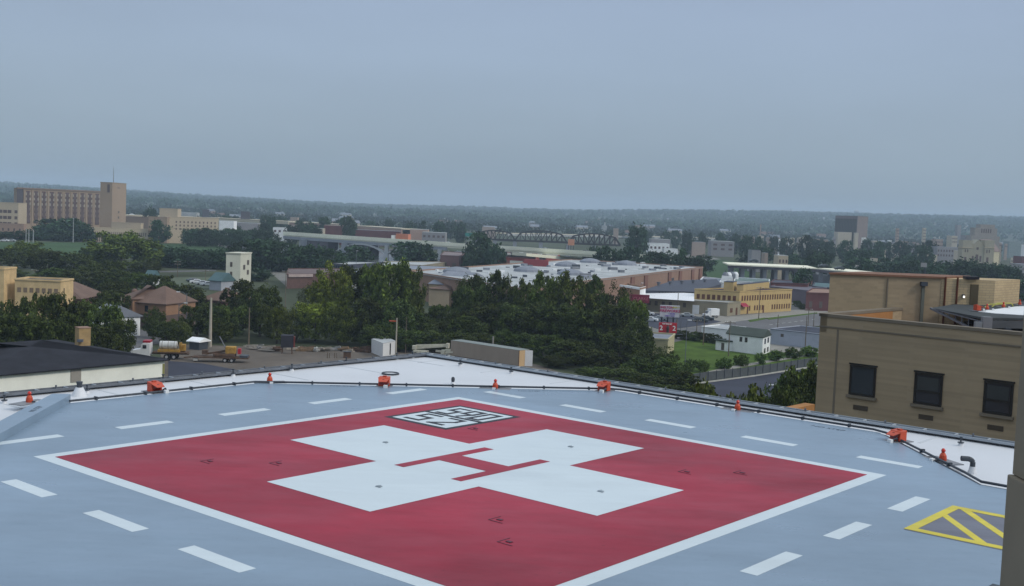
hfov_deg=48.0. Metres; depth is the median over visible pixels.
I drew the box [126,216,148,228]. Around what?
grey service block
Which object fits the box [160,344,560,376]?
yard
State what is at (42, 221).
leafy tree
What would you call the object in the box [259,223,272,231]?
leafy tree
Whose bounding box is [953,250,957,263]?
school wing
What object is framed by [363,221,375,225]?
leafy tree
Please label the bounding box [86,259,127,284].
leafy tree
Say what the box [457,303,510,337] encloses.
leafy tree
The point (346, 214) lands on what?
house
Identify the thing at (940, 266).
leafy tree
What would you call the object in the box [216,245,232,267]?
leafy tree
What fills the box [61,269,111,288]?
leafy tree
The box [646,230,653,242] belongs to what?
leafy tree
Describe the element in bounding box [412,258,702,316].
warehouse
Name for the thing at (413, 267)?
flat shed
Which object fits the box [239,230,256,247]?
leafy tree
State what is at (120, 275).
leafy tree
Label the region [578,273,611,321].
leafy tree
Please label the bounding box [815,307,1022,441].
brick building
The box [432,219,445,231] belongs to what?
leafy tree
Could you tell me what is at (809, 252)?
leafy tree
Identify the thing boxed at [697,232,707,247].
leafy tree
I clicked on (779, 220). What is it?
hillside woods
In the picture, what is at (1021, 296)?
leafy tree
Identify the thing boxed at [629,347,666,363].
leafy tree
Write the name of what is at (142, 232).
clinic wing
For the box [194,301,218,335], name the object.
leafy tree
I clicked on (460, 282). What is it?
leafy tree
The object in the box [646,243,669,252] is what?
white sheds
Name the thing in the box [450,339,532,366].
semi trailer
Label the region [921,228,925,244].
pale tower
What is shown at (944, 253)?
school block
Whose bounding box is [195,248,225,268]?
leafy tree
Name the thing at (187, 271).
park path
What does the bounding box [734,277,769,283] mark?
green roof shed
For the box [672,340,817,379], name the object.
grass lawn
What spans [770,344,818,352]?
gravel strip
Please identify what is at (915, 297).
roof penthouse
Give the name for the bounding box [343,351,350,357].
steel bin
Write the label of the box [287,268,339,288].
brown shed
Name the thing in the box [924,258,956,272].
leafy tree
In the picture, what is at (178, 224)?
square window block
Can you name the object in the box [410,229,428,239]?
red plant
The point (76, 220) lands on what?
leafy tree
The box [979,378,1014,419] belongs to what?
window
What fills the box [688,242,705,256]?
tan block
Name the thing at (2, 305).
leafy tree
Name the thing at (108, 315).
leafy tree
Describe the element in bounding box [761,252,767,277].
pink cube
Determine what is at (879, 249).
leafy tree
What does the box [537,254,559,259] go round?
red annex
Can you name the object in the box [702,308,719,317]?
box van
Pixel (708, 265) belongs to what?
leafy tree
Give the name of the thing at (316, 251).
leafy tree
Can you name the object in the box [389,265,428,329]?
leafy tree
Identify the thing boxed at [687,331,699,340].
leafy bush
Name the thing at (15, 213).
hospital block
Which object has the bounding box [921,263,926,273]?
road sign
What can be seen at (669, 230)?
house
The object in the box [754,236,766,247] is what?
leafy tree
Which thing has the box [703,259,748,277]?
slope grass
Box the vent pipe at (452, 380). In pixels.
[450,377,455,384]
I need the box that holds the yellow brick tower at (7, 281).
[0,266,16,309]
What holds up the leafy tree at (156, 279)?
on the ground at (291, 300)
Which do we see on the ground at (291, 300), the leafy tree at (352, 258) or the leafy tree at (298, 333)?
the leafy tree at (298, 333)
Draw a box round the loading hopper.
[281,334,294,353]
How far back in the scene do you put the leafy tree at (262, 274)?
398.62 m
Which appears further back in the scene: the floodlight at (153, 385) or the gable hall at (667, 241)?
the gable hall at (667, 241)
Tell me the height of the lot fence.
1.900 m
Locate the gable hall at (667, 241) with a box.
[649,238,670,247]
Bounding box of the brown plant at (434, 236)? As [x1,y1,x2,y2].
[422,232,446,241]
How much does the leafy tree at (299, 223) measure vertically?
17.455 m
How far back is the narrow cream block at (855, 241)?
1118.54 m
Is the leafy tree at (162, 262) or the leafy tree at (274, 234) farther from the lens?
the leafy tree at (274, 234)
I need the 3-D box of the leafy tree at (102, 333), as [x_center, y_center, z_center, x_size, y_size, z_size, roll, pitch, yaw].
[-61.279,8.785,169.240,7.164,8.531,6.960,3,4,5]
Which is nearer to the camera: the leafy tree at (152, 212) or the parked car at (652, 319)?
the parked car at (652, 319)
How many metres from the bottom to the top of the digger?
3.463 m
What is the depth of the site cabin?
211.75 m
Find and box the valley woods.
[2,198,1018,252]
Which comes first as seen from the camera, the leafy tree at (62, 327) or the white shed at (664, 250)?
the leafy tree at (62, 327)
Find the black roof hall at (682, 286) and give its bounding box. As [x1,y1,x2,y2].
[646,279,720,292]
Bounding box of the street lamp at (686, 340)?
[685,320,691,361]
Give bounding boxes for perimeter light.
[9,391,40,405]
[254,373,276,383]
[480,379,510,389]
[719,400,753,412]
[923,448,963,465]
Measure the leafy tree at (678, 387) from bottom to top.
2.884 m
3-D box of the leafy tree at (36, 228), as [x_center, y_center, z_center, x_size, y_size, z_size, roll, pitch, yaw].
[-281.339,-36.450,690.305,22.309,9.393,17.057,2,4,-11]
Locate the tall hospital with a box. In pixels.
[14,187,99,233]
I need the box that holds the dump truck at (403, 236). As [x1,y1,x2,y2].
[391,234,410,239]
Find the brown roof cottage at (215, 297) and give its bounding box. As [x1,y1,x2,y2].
[205,287,237,304]
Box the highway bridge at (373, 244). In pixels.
[283,231,644,261]
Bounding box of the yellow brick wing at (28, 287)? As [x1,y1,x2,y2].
[14,277,73,316]
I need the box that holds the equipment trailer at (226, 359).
[183,354,249,362]
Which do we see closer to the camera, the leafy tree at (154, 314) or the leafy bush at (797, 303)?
the leafy tree at (154, 314)
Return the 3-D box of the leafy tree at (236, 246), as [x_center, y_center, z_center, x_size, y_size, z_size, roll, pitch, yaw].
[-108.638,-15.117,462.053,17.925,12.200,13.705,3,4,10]
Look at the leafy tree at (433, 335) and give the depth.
218.56 m
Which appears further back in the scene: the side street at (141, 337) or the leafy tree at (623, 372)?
the side street at (141, 337)
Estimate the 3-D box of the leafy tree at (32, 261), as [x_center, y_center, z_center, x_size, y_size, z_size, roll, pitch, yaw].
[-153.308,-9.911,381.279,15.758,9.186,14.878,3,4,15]
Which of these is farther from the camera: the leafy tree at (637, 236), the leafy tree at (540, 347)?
the leafy tree at (637, 236)
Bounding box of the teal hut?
[145,270,159,284]
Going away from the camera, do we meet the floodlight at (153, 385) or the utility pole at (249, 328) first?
the floodlight at (153, 385)
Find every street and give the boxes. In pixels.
[124,329,160,351]
[658,314,819,341]
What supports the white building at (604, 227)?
on the ground at (291, 300)
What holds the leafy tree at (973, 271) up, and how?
on the ground at (291, 300)
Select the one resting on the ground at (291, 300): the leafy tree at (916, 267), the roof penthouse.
the leafy tree at (916, 267)
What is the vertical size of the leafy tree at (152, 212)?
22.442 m
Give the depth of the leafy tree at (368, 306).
225.55 m
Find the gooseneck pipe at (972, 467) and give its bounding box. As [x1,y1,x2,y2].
[960,456,976,473]
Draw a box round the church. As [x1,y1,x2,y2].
[958,239,999,264]
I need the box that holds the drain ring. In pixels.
[382,371,398,374]
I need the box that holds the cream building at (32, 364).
[0,339,169,391]
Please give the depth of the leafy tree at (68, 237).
676.58 m
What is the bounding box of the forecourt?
[636,309,827,324]
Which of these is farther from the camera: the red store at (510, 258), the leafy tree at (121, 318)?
the red store at (510, 258)
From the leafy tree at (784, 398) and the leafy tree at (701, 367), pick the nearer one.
the leafy tree at (784, 398)
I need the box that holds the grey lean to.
[186,337,210,349]
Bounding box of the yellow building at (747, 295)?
[694,281,792,313]
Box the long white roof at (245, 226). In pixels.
[237,222,260,231]
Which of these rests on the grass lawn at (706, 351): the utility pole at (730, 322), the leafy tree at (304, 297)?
the utility pole at (730, 322)
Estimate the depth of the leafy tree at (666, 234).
1037.61 m
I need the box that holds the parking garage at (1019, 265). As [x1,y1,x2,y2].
[1009,263,1023,272]
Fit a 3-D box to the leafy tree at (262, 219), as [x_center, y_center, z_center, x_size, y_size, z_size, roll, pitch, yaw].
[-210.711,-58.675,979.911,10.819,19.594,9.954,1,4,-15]
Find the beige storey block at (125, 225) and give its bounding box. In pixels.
[111,222,143,228]
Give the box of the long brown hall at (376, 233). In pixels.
[355,229,400,246]
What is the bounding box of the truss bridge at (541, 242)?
[473,230,620,256]
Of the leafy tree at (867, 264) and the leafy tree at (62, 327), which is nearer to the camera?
the leafy tree at (62, 327)
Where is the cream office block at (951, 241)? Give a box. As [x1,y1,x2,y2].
[946,235,957,246]
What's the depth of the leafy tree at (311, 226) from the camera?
797.12 m
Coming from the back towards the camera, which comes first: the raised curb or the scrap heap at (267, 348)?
the scrap heap at (267, 348)
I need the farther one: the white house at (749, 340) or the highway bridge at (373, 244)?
the highway bridge at (373, 244)
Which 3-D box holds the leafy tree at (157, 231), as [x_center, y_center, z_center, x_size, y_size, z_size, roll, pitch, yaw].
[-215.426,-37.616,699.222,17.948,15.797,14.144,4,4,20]
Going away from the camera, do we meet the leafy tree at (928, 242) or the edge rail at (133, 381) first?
the edge rail at (133, 381)
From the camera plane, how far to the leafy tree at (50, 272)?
328.90 m
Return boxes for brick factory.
[440,251,463,266]
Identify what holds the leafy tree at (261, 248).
on the ground at (291, 300)
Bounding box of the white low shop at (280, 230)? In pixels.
[273,227,290,240]
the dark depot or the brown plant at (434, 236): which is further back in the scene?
the brown plant at (434, 236)
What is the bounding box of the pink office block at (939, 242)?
[931,239,942,246]
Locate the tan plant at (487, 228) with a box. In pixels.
[482,227,494,240]
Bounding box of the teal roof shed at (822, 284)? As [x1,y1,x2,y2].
[812,282,829,288]
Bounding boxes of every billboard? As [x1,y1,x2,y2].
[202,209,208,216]
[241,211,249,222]
[568,239,574,256]
[659,322,682,340]
[660,305,688,322]
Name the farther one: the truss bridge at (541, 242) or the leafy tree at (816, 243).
the leafy tree at (816, 243)
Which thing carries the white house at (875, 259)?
on the ground at (291, 300)
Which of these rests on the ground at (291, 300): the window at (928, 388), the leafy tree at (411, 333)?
the leafy tree at (411, 333)
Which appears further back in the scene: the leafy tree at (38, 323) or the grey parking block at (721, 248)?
the grey parking block at (721, 248)
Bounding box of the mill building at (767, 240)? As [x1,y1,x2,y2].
[766,237,770,246]
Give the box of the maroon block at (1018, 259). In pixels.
[1013,256,1023,263]
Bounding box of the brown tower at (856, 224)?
[835,215,867,249]
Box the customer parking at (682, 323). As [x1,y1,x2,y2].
[647,313,720,328]
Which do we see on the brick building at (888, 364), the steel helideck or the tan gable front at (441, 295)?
the steel helideck
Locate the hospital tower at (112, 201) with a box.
[100,168,126,227]
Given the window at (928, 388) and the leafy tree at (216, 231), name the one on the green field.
the leafy tree at (216, 231)
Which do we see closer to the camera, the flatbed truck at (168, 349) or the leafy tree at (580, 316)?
the flatbed truck at (168, 349)
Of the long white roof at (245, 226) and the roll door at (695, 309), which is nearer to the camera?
the roll door at (695, 309)
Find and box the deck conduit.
[69,381,1006,489]
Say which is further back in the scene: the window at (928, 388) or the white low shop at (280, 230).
the white low shop at (280, 230)
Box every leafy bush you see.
[677,330,690,339]
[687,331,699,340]
[698,332,713,341]
[710,334,722,343]
[792,301,801,306]
[798,303,804,308]
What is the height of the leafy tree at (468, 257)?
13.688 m
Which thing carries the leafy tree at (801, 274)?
on the ground at (291, 300)
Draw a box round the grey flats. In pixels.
[955,225,960,245]
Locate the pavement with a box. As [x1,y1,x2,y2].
[709,355,804,371]
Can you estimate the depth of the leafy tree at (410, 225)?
918.08 m
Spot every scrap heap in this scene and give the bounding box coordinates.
[243,345,261,348]
[257,345,275,350]
[271,347,281,350]
[296,347,313,351]
[317,347,332,350]
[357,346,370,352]
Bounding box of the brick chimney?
[75,326,90,345]
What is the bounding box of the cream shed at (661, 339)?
[645,332,674,353]
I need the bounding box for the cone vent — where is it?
[71,381,87,396]
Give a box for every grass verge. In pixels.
[748,318,765,321]
[766,312,816,319]
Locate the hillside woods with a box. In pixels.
[0,181,1023,241]
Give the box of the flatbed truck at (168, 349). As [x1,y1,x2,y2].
[131,339,189,359]
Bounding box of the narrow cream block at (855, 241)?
[853,233,858,249]
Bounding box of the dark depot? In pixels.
[747,249,760,271]
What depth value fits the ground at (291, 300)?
431.19 m
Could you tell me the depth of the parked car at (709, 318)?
313.84 m
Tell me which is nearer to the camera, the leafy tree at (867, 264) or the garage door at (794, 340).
the garage door at (794, 340)
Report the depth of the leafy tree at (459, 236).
907.54 m
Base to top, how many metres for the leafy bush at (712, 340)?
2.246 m
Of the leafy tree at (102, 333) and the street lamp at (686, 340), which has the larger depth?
the street lamp at (686, 340)
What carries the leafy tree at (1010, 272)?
on the ground at (291, 300)
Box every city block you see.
[999,242,1001,260]
[1003,243,1007,259]
[1021,244,1023,255]
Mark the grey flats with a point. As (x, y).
(958, 230)
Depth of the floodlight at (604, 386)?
35.38 m
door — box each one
[692,305,698,313]
[789,336,801,345]
[969,284,978,321]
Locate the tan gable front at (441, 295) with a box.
[427,283,452,306]
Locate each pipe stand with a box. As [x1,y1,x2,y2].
[1,394,7,403]
[957,436,963,446]
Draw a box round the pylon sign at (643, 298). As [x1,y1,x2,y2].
[630,294,649,318]
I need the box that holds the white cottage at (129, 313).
[98,303,142,335]
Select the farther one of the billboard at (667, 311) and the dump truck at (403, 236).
the dump truck at (403, 236)
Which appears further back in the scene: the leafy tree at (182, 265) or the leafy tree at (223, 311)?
the leafy tree at (182, 265)
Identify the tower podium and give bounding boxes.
[834,232,851,253]
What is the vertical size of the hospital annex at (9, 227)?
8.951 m
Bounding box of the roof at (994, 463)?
[0,356,1013,488]
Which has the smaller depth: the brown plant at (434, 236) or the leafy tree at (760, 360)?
the leafy tree at (760, 360)
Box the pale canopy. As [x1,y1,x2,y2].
[332,261,384,268]
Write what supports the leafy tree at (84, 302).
on the ground at (291, 300)
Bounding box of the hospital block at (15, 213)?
[0,202,26,223]
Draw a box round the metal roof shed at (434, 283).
[428,271,482,287]
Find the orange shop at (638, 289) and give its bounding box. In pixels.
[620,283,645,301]
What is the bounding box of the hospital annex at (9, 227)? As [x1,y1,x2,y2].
[0,223,26,237]
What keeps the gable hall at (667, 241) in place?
on the lot at (702, 257)
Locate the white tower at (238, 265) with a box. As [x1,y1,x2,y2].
[225,252,251,289]
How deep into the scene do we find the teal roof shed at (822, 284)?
443.40 m
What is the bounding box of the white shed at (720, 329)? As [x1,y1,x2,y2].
[701,324,742,338]
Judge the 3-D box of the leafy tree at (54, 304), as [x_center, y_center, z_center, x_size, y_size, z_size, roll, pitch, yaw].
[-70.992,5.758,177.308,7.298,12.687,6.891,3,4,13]
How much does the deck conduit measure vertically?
0.163 m
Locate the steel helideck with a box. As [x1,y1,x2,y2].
[930,301,1023,331]
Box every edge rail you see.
[0,352,431,396]
[421,352,1014,446]
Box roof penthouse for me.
[828,271,1019,324]
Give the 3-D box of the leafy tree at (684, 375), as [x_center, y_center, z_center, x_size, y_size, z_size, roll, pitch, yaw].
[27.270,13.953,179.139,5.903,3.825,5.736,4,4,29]
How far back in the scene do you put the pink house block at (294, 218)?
1148.27 m
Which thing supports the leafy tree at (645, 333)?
on the ground at (291, 300)
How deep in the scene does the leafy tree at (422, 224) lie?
959.50 m
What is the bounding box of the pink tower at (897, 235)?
[895,228,898,241]
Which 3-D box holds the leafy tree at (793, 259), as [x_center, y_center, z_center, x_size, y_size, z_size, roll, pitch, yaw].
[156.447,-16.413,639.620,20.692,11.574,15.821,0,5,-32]
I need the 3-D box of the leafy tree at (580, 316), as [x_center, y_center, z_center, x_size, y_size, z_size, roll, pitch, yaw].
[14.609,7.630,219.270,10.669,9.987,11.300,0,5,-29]
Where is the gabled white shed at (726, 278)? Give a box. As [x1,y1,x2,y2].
[721,275,732,287]
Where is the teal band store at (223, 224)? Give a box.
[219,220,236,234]
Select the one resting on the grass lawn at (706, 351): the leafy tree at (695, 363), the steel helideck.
the leafy tree at (695, 363)
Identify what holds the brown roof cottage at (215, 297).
on the ground at (291, 300)
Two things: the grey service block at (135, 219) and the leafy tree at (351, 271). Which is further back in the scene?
the grey service block at (135, 219)
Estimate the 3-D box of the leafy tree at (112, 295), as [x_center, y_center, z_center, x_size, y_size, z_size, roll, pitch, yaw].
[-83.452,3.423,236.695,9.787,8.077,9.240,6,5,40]
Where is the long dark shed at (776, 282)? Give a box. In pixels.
[770,279,812,286]
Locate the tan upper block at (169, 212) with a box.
[159,208,180,216]
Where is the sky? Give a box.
[0,0,1023,216]
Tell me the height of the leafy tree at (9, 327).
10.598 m
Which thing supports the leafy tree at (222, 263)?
on the ground at (291, 300)
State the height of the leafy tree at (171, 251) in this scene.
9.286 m
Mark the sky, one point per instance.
(865, 106)
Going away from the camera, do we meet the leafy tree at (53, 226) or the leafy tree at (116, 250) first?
the leafy tree at (116, 250)
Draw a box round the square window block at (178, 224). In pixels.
[165,216,218,242]
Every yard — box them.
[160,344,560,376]
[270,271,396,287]
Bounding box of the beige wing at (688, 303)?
[645,293,740,315]
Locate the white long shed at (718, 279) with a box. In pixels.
[700,277,720,282]
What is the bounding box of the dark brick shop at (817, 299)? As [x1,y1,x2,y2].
[805,288,828,310]
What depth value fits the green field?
632.32 m
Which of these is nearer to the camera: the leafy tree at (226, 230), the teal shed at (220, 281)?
the teal shed at (220, 281)
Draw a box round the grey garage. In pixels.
[770,325,819,347]
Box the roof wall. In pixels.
[787,403,814,410]
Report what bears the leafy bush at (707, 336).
on the ground at (291, 300)
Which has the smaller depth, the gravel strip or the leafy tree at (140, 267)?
the gravel strip
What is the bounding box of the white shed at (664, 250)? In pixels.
[662,248,677,256]
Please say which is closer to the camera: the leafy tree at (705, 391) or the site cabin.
the leafy tree at (705, 391)
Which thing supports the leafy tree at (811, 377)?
on the ground at (291, 300)
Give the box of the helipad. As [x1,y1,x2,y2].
[0,383,1006,585]
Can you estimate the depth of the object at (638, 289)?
338.46 m
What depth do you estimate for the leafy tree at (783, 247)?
874.85 m
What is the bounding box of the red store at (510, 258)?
[506,252,536,262]
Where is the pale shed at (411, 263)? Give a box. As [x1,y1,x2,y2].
[381,261,445,266]
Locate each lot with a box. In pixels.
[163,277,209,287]
[609,283,805,331]
[645,251,717,259]
[694,368,815,399]
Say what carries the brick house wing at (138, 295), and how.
on the ground at (291, 300)
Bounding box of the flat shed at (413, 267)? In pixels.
[408,265,449,269]
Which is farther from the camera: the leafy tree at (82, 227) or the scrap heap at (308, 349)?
the leafy tree at (82, 227)
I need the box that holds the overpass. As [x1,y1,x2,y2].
[723,262,869,285]
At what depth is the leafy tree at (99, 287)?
290.21 m
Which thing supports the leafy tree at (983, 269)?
on the ground at (291, 300)
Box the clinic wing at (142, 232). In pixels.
[86,227,147,242]
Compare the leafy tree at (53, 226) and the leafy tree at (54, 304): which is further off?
the leafy tree at (53, 226)
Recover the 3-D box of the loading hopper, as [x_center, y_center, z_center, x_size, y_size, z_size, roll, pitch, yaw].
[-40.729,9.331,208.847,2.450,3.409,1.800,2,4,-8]
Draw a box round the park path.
[159,270,215,271]
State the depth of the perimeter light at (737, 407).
32.82 m
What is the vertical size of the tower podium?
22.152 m
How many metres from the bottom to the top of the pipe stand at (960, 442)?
0.238 m
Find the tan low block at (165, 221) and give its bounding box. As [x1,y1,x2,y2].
[148,216,169,242]
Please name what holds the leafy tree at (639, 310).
on the ground at (291, 300)
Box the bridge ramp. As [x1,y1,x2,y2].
[512,252,581,259]
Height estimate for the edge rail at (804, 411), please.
0.400 m
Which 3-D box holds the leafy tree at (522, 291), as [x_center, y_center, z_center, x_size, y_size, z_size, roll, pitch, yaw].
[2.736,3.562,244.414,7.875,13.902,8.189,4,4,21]
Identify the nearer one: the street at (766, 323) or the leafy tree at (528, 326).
the leafy tree at (528, 326)
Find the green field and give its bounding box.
[0,242,224,256]
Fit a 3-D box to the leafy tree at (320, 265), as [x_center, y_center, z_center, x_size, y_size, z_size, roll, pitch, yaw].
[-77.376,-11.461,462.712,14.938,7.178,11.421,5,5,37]
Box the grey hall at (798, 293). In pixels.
[769,285,826,303]
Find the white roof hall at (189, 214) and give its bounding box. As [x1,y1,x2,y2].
[181,212,199,216]
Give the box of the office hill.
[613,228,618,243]
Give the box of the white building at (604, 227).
[601,222,606,237]
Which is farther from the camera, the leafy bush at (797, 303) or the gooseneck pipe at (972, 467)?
the leafy bush at (797, 303)
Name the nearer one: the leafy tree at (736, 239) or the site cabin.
the site cabin
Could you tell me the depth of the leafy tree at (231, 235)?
678.70 m
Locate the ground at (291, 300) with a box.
[0,190,1023,385]
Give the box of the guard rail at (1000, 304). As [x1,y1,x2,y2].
[985,303,1012,306]
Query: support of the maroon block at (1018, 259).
on the ground at (291, 300)
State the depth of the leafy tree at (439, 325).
229.43 m
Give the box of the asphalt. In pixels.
[168,361,231,375]
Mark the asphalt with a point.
(175, 368)
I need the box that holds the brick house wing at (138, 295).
[123,285,155,312]
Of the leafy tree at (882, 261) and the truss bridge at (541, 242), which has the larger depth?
the truss bridge at (541, 242)
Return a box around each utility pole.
[208,298,211,346]
[248,307,249,344]
[395,318,397,354]
[703,312,704,344]
[725,321,733,355]
[804,318,806,353]
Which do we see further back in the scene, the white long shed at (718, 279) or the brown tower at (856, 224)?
the brown tower at (856, 224)
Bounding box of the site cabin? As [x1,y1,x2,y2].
[371,338,394,355]
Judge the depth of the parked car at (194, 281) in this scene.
376.81 m
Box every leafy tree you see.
[0,231,11,238]
[0,239,52,267]
[0,248,25,267]
[0,299,18,336]
[0,311,43,342]
[1,296,43,340]
[3,230,31,239]
[13,309,72,341]
[16,268,30,277]
[21,250,68,272]
[23,224,54,238]
[26,232,50,239]
[30,267,69,277]
[31,291,73,329]
[33,218,63,231]
[40,311,95,345]
[44,220,76,238]
[47,251,93,270]
[50,230,87,241]
[50,295,92,338]
[58,216,84,227]
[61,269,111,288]
[66,221,94,240]
[70,299,89,329]
[71,302,125,343]
[77,243,110,263]
[82,230,164,267]
[83,231,98,240]
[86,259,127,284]
[88,289,131,309]
[90,269,134,291]
[90,299,109,306]
[91,324,123,350]
[92,301,126,340]
[95,281,130,293]
[103,281,130,301]
[104,317,136,351]
[122,271,152,292]
[127,260,161,274]
[129,240,164,265]
[141,205,157,216]
[141,306,166,336]
[144,273,174,288]
[146,218,172,243]
[149,320,183,340]
[155,281,181,288]
[160,256,171,266]
[162,244,187,266]
[163,318,192,342]
[168,255,189,267]
[169,283,207,306]
[176,247,212,267]
[178,227,201,245]
[178,304,208,336]
[181,285,202,297]
[184,251,218,268]
[190,227,216,246]
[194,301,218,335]
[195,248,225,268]
[202,315,235,342]
[204,228,221,245]
[206,304,251,341]
[211,253,225,268]
[213,230,226,245]
[215,278,262,330]
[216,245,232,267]
[222,228,236,245]
[223,228,246,246]
[227,241,259,266]
[237,235,279,269]
[237,282,282,336]
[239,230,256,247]
[250,227,263,245]
[251,268,273,280]
[257,303,297,343]
[258,231,281,241]
[259,214,268,231]
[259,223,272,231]
[260,241,293,271]
[267,214,277,230]
[276,216,287,226]
[278,244,312,270]
[281,307,311,341]
[283,225,299,244]
[292,243,329,267]
[293,282,320,317]
[294,219,306,240]
[294,301,336,341]
[299,221,317,232]
[304,260,354,320]
[306,257,331,267]
[311,227,322,233]
[314,247,347,267]
[317,215,330,227]
[319,302,358,344]
[335,263,375,314]
[336,254,364,261]
[337,244,377,261]
[340,216,356,235]
[343,296,387,341]
[353,257,412,325]
[356,324,397,345]
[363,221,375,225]
[374,299,426,344]
[383,217,394,226]
[389,241,423,260]
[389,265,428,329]
[390,328,428,350]
[402,221,416,233]
[407,241,438,261]
[408,316,439,343]
[415,329,453,351]
[417,220,426,228]
[427,304,458,330]
[430,321,461,338]
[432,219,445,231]
[444,220,456,239]
[445,314,488,340]
[450,283,489,332]
[451,274,491,322]
[452,332,495,343]
[454,220,466,242]
[455,272,476,303]
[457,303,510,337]
[460,243,483,266]
[465,229,501,264]
[475,269,513,332]
[481,243,507,264]
[484,329,520,346]
[489,302,533,343]
[509,277,532,326]
[514,332,562,359]
[515,301,560,348]
[522,270,563,334]
[536,302,587,345]
[540,355,569,367]
[546,269,596,339]
[551,338,603,364]
[558,308,610,352]
[572,366,613,377]
[573,349,621,369]
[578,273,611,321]
[582,303,631,352]
[587,245,602,258]
[592,243,620,260]
[592,366,640,382]
[599,279,638,325]
[599,328,643,366]
[610,247,632,260]
[611,293,649,347]
[619,356,654,377]
[620,320,655,357]
[621,247,642,260]
[623,221,649,254]
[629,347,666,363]
[629,372,675,387]
[630,256,656,263]
[641,250,665,263]
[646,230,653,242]
[648,356,690,381]
[649,345,682,368]
[651,250,680,263]
[652,383,692,392]
[659,230,671,242]
[666,256,691,265]
[667,370,702,390]
[670,230,681,248]
[671,247,687,264]
[680,230,693,254]
[684,255,710,276]
[684,359,698,370]
[687,381,715,394]
[692,254,718,270]
[696,377,769,403]
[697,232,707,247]
[697,359,710,371]
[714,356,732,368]
[716,231,726,240]
[728,232,740,253]
[729,383,766,403]
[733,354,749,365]
[734,254,769,262]
[739,234,754,259]
[747,244,773,262]
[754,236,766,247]
[754,352,766,363]
[759,366,810,400]
[764,383,815,406]
[767,349,785,360]
[768,235,780,254]
[771,359,817,399]
[776,236,797,255]
[780,359,817,402]
[784,347,802,358]
[788,254,804,273]
[791,267,812,285]
[796,235,812,259]
[800,345,818,356]
[802,247,836,263]
[803,252,831,274]
[810,236,824,249]
[820,239,836,262]
[835,239,852,263]
[841,256,874,271]
[842,247,875,269]
[860,237,872,251]
[871,240,885,261]
[871,257,899,271]
[879,262,902,272]
[882,261,901,271]
[884,241,892,259]
[888,263,916,273]
[892,239,908,261]
[899,262,927,273]
[903,243,920,256]
[915,264,946,274]
[917,244,935,262]
[920,240,938,253]
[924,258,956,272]
[934,264,957,274]
[943,263,974,275]
[953,256,981,273]
[954,265,980,275]
[971,262,1002,278]
[982,262,1008,267]
[991,263,1023,279]
[1003,270,1023,279]
[1019,280,1023,300]
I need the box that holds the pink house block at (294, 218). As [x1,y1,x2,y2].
[290,217,298,226]
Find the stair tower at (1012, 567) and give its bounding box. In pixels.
[1000,319,1023,585]
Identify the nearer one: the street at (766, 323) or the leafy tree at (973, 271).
the street at (766, 323)
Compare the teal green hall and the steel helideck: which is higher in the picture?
the teal green hall
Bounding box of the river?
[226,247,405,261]
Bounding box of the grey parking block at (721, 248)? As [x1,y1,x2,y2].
[707,240,733,256]
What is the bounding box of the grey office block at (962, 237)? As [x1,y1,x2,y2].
[960,235,966,239]
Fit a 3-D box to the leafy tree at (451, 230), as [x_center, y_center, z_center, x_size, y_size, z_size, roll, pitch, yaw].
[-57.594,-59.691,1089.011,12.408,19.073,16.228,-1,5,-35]
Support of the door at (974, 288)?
in the roof penthouse
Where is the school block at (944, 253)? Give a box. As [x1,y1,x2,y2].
[930,246,957,265]
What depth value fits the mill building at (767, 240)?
1109.77 m
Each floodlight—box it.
[141,380,168,393]
[375,375,392,387]
[594,380,614,392]
[883,428,913,443]
[970,304,984,310]
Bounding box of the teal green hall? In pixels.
[1002,241,1023,257]
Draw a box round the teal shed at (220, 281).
[208,272,235,290]
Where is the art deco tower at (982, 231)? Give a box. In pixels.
[966,224,999,248]
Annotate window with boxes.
[846,362,877,400]
[910,370,944,410]
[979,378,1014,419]
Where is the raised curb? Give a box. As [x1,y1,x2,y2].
[0,394,70,441]
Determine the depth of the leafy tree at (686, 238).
879.20 m
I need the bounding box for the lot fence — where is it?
[693,357,817,382]
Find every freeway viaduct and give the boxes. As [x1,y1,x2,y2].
[126,214,303,223]
[288,222,338,225]
[357,225,411,233]
[496,233,629,237]
[625,235,714,239]
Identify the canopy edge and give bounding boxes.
[288,274,312,276]
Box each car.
[189,279,199,282]
[200,281,209,285]
[646,317,658,321]
[680,312,694,316]
[692,317,707,322]
[701,315,713,320]
[834,266,844,269]
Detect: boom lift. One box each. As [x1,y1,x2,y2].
[412,343,450,352]
[441,349,452,355]
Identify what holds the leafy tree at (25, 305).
on the ground at (291, 300)
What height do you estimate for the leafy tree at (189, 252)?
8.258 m
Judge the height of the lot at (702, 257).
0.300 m
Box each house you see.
[73,282,102,303]
[131,286,197,326]
[341,213,351,215]
[575,225,587,232]
[667,228,681,233]
[714,325,771,353]
[719,229,730,233]
[773,255,787,279]
[870,258,877,266]
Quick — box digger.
[202,336,240,356]
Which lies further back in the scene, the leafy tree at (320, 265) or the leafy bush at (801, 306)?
the leafy tree at (320, 265)
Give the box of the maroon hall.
[324,225,342,244]
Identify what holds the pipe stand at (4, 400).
on the roof at (994, 463)
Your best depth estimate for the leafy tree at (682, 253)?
498.70 m

